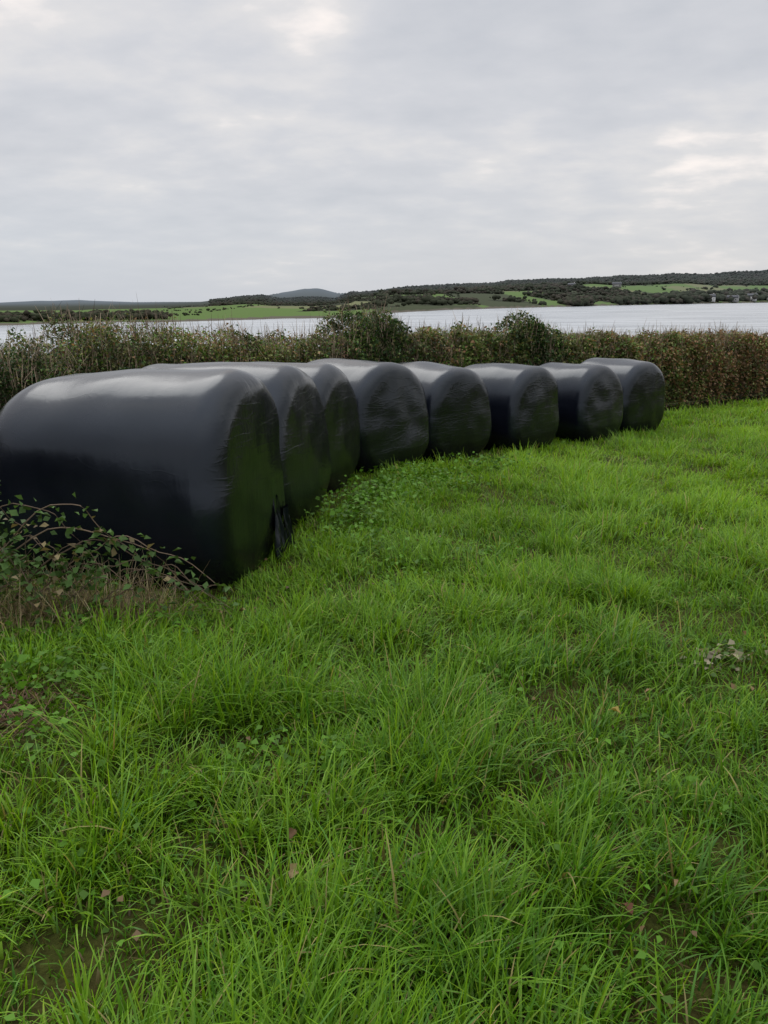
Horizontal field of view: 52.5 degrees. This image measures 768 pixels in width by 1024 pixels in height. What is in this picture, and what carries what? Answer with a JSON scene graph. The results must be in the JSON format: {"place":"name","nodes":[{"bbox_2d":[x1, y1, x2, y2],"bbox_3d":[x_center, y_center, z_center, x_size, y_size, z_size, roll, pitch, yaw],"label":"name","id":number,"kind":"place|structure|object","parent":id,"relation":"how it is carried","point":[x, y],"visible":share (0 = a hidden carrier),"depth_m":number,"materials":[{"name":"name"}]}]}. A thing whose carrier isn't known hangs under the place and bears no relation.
{"place":"outdoors","nodes":[
{"label":"outdoors","id":0,"kind":"place"},
{"bbox_2d":[0,394,767,1023],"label":"ground","id":1,"kind":"structure","parent":0,"point":[50,954],"depth_m":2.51,"materials":[{"name":"green plant"}]},
{"bbox_2d":[0,652,91,795],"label":"plant litter","id":2,"kind":"object","parent":1,"relation":"on","point":[15,701],"visible":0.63,"depth_m":3.27,"materials":[{"name":"brown plant"}]},
{"bbox_2d":[0,492,245,623],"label":"bramble bush","id":3,"kind":"object","parent":1,"relation":"on","point":[19,560],"visible":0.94,"depth_m":4.12,"materials":[{"name":"green plant"}]},
{"bbox_2d":[0,550,266,652],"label":"dead grass","id":4,"kind":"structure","parent":1,"relation":"on","point":[6,614],"depth_m":4.19,"materials":[{"name":"brown plant"}]},
{"bbox_2d":[0,368,295,588],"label":"silage bale","id":5,"kind":"object","parent":1,"relation":"on","point":[188,462],"visible":0.87,"depth_m":4.59},
{"bbox_2d":[143,362,330,527],"bbox_3d":[-1.365,-0.585,6.679,1.631,1.385,1.440,3,16,14],"label":"silage bale","id":6,"kind":"object","parent":1,"relation":"on","point":[303,444],"visible":0.38,"depth_m":6.29},
{"bbox_2d":[289,828,296,838],"bbox_3d":[-0.271,0.947,2.305,0.034,0.022,0.045,17,25,16],"label":"dead leaf","id":7,"kind":"object","parent":1,"relation":"on","point":[292,832],"visible":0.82,"depth_m":2.30,"materials":[{"name":"brown plant"}]},
{"bbox_2d":[288,863,302,878],"bbox_3d":[-0.236,0.965,2.103,0.039,0.025,0.052,23,32,31],"label":"dead leaf","id":8,"kind":"object","parent":1,"relation":"on","point":[293,866],"visible":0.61,"depth_m":2.10,"materials":[{"name":"beige plant"}]},
{"bbox_2d":[252,362,359,494],"bbox_3d":[-1.108,-0.873,8.067,1.533,1.347,1.392,4,16,17],"label":"silage bale","id":9,"kind":"object","parent":1,"relation":"on","point":[336,392],"visible":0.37,"depth_m":7.72},
{"bbox_2d":[308,358,428,473],"bbox_3d":[-0.346,-1.161,9.376,1.462,1.336,1.358,11,19,40],"label":"silage bale","id":10,"kind":"object","parent":1,"relation":"on","point":[392,410],"visible":0.54,"depth_m":8.82},
{"bbox_2d":[0,293,767,411],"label":"hedge","id":11,"kind":"object","parent":1,"relation":"on","point":[699,366],"visible":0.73,"depth_m":12.27,"materials":[{"name":"green plant"}]},
{"bbox_2d":[0,451,767,1023],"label":"ground weeds","id":12,"kind":"object","parent":1,"relation":"on","point":[68,675],"visible":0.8,"depth_m":3.46,"materials":[{"name":"green plant"}]},
{"bbox_2d":[398,361,491,462],"bbox_3d":[0.577,-1.353,10.428,1.308,1.289,1.414,-15,22,-42],"label":"silage bale","id":13,"kind":"object","parent":1,"relation":"on","point":[458,408],"visible":0.56,"depth_m":9.85},
{"bbox_2d":[464,363,558,452],"bbox_3d":[1.716,-1.546,11.446,1.408,1.262,1.283,14,21,42],"label":"silage bale","id":14,"kind":"object","parent":1,"relation":"on","point":[524,404],"visible":0.64,"depth_m":10.83},
{"bbox_2d":[539,362,622,441],"bbox_3d":[2.994,-1.763,12.558,1.293,1.249,1.391,-14,19,-40],"label":"silage bale","id":15,"kind":"object","parent":1,"relation":"on","point":[590,399],"visible":0.56,"depth_m":11.95},
{"bbox_2d":[608,706,620,713],"bbox_3d":[0.908,0.777,3.062,0.050,0.024,0.038,15,9,28],"label":"dead leaf","id":16,"kind":"object","parent":1,"relation":"on","point":[616,708],"visible":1,"depth_m":3.06,"materials":[{"name":"plant"}]},
{"bbox_2d":[580,358,664,434],"bbox_3d":[4.005,-1.996,13.541,1.322,1.309,1.366,-12,20,-37],"label":"silage bale","id":17,"kind":"object","parent":1,"relation":"on","point":[643,384],"visible":0.48,"depth_m":12.95},
{"bbox_2d":[621,902,633,913],"bbox_3d":[0.630,1.022,2.018,0.030,0.019,0.040,3,17,-33],"label":"dead leaf","id":18,"kind":"object","parent":1,"relation":"on","point":[629,906],"visible":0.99,"depth_m":2.02,"materials":[{"name":"brown plant"}]},
{"bbox_2d":[0,303,767,356],"bbox_3d":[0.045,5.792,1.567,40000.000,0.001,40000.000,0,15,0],"label":"water","id":19,"kind":"structure","parent":0,"point":[679,316],"depth_m":240.95,"materials":[{"name":"grey liquid"}]},
{"bbox_2d":[0,273,767,325],"bbox_3d":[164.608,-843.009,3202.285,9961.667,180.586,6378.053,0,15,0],"label":"hills","id":20,"kind":"structure","parent":0,"point":[255,312],"depth_m":677.11,"materials":[{"name":"green plant"}]},
{"bbox_2d":[0,269,767,321],"bbox_3d":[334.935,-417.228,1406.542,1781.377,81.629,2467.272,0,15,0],"label":"woodland","id":21,"kind":"object","parent":20,"relation":"on","point":[560,291],"visible":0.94,"depth_m":910.91,"materials":[{"name":"green plant"}]},
{"bbox_2d":[612,281,621,287],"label":"farm house","id":22,"kind":"structure","parent":20,"relation":"on","point":[616,284],"depth_m":1058.90,"materials":[{"name":"stone"}]},
{"bbox_2d":[709,293,715,301],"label":"farm house","id":23,"kind":"structure","parent":20,"relation":"on","point":[713,297],"depth_m":1001.75,"materials":[{"name":"stone"}]},
{"bbox_2d":[726,294,738,301],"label":"farm house","id":24,"kind":"structure","parent":20,"relation":"on","point":[736,297],"depth_m":1031.38,"materials":[{"name":"stone"}]},
{"bbox_2d":[747,293,757,300],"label":"farm house","id":25,"kind":"structure","parent":20,"relation":"on","point":[750,295],"depth_m":1074.08,"materials":[{"name":"stone"}]},
{"bbox_2d":[0,0,767,302],"label":"sky","id":26,"kind":"structure","parent":0,"point":[151,150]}
]}

